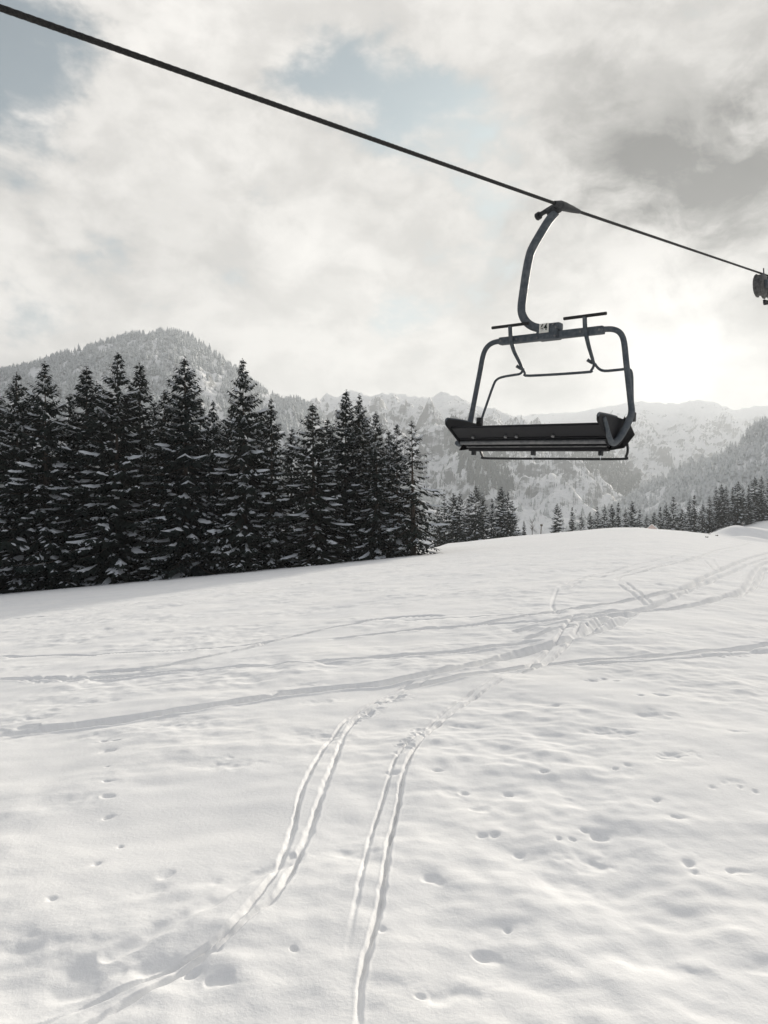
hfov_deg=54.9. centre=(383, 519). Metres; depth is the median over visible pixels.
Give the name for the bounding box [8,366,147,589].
spruce tree
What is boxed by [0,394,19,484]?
spruce tree
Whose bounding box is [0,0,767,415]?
sky
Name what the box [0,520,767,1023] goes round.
snow ground
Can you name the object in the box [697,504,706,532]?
spruce tree
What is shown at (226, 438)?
spruce tree
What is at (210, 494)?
spruce tree
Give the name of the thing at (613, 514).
spruce tree
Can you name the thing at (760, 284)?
lift tower
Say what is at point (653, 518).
spruce tree
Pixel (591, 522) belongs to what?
spruce tree
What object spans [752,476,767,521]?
spruce tree
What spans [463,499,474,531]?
spruce tree
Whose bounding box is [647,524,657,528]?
hut
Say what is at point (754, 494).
spruce tree
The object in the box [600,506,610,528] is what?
spruce tree
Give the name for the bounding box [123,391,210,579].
spruce tree
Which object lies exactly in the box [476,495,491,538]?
spruce tree
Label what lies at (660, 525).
spruce tree
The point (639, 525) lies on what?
spruce tree
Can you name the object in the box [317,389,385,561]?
spruce tree
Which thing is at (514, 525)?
spruce tree
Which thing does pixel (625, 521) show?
spruce tree
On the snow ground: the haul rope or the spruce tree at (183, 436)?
the spruce tree at (183, 436)
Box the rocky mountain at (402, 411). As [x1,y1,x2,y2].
[310,390,647,537]
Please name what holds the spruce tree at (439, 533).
on the snow ground
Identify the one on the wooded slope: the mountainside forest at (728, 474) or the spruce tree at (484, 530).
the mountainside forest at (728, 474)
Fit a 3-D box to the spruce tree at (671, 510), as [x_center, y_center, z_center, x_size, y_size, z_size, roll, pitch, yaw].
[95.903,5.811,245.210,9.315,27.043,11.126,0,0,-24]
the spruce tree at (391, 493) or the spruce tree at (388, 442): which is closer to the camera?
the spruce tree at (391, 493)
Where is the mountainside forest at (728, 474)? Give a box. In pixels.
[565,416,767,531]
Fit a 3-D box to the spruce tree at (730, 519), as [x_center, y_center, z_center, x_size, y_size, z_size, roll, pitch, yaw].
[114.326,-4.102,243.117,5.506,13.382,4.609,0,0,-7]
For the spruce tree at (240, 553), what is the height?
18.390 m
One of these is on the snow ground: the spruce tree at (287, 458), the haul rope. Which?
the spruce tree at (287, 458)
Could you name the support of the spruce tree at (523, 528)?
on the snow ground
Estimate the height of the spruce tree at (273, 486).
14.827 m
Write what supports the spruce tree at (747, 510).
on the snow ground
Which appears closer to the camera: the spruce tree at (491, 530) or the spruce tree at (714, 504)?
the spruce tree at (491, 530)
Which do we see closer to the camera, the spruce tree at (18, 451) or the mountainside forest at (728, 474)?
the spruce tree at (18, 451)
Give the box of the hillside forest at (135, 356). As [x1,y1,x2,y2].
[0,327,455,540]
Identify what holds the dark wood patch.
on the rocky mountain at (402, 411)
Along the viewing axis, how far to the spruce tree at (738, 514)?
228.48 m
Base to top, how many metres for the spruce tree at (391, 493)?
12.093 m
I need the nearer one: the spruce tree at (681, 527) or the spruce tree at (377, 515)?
the spruce tree at (377, 515)
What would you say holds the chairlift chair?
hanging from the haul rope
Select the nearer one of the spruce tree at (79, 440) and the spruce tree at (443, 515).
the spruce tree at (79, 440)
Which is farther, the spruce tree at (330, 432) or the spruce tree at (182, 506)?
the spruce tree at (330, 432)
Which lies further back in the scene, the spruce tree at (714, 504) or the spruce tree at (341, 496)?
the spruce tree at (714, 504)
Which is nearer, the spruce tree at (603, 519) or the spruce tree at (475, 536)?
the spruce tree at (475, 536)
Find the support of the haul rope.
attached to the lift tower
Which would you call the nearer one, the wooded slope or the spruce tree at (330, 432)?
the spruce tree at (330, 432)
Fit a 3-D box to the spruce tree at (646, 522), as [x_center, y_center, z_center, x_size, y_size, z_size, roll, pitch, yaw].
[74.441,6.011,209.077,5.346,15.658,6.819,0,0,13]
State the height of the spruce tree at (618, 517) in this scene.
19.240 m
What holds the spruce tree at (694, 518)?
on the snow ground
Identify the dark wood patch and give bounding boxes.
[446,414,641,517]
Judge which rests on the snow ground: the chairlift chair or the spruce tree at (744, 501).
the spruce tree at (744, 501)
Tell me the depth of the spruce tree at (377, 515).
59.28 m
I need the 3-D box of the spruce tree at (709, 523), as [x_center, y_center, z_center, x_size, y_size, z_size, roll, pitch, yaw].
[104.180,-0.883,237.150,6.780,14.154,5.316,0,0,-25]
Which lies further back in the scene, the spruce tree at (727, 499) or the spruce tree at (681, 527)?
the spruce tree at (727, 499)
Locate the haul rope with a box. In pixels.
[0,4,767,275]
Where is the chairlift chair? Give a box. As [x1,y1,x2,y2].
[445,200,635,459]
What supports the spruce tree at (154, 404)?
on the snow ground
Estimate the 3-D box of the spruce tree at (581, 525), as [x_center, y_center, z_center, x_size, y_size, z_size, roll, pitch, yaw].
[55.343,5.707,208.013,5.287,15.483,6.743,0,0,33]
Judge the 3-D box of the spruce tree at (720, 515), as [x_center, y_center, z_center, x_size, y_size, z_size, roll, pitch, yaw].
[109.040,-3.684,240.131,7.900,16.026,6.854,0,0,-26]
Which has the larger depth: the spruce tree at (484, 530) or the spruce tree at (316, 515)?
the spruce tree at (484, 530)
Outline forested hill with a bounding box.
[0,334,451,550]
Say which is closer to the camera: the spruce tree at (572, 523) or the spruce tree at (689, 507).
the spruce tree at (572, 523)
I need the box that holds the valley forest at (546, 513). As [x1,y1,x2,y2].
[333,408,650,531]
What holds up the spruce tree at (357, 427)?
on the snow ground
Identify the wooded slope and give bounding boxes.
[578,427,767,530]
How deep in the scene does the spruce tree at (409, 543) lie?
59.05 m
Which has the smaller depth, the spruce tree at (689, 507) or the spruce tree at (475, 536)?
the spruce tree at (475, 536)
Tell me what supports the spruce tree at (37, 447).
on the snow ground
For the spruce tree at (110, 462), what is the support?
on the snow ground
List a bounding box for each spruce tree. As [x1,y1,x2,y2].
[0,361,85,591]
[0,371,62,593]
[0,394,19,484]
[2,389,54,503]
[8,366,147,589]
[49,396,84,528]
[57,353,157,587]
[62,381,119,501]
[91,363,169,580]
[109,399,147,470]
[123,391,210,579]
[130,357,235,581]
[137,401,166,487]
[160,399,193,560]
[181,401,233,573]
[187,397,226,560]
[205,358,291,572]
[215,410,250,515]
[247,399,301,568]
[247,414,285,561]
[260,403,355,567]
[278,428,310,559]
[302,417,343,538]
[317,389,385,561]
[322,394,381,561]
[337,411,404,562]
[356,422,384,525]
[362,424,427,559]
[375,431,418,551]
[381,421,453,556]
[424,507,446,547]
[438,496,454,543]
[443,493,467,543]
[445,493,473,542]
[461,486,489,540]
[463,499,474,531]
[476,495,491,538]
[485,499,499,538]
[490,487,511,538]
[494,491,521,537]
[508,502,520,536]
[521,521,526,535]
[549,504,565,532]
[566,507,576,531]
[577,513,585,530]
[585,513,595,529]
[592,506,603,528]
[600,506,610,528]
[604,505,617,527]
[614,503,623,526]
[619,509,632,526]
[624,501,637,526]
[636,510,645,527]
[643,514,649,527]
[649,513,658,526]
[655,507,664,528]
[662,505,673,529]
[665,497,681,530]
[674,510,690,531]
[683,501,697,531]
[687,495,701,532]
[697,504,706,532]
[702,495,716,532]
[710,484,730,529]
[711,487,719,526]
[722,486,731,523]
[726,481,753,525]
[727,487,736,524]
[736,488,751,517]
[743,485,755,524]
[746,477,762,519]
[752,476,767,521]
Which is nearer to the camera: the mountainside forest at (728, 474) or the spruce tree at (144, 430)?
the spruce tree at (144, 430)
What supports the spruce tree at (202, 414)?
on the snow ground
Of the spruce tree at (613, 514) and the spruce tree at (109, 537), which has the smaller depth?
the spruce tree at (109, 537)
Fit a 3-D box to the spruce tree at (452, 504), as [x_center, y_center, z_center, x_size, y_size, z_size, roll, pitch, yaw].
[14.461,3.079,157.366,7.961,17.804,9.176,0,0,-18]
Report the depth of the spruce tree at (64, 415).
69.75 m
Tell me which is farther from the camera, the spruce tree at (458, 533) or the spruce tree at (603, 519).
the spruce tree at (603, 519)
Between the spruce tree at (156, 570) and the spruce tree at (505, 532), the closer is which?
the spruce tree at (156, 570)
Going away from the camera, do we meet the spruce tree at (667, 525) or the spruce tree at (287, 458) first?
the spruce tree at (287, 458)
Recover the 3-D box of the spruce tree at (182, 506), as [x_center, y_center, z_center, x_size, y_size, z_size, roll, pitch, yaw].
[-15.513,-3.235,58.960,11.920,19.582,8.587,0,0,-3]
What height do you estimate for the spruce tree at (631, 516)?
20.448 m
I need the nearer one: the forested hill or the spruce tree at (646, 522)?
the spruce tree at (646, 522)
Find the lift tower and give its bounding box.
[753,268,767,304]
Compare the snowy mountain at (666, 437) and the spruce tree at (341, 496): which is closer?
the spruce tree at (341, 496)
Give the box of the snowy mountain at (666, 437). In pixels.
[516,400,767,479]
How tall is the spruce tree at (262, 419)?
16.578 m
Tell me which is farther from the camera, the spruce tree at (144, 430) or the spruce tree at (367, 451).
the spruce tree at (367, 451)
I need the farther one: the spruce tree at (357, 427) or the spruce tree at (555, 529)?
the spruce tree at (555, 529)
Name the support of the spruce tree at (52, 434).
on the snow ground
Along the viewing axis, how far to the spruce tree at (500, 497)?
154.65 m
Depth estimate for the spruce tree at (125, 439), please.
71.84 m
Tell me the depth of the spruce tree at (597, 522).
205.09 m

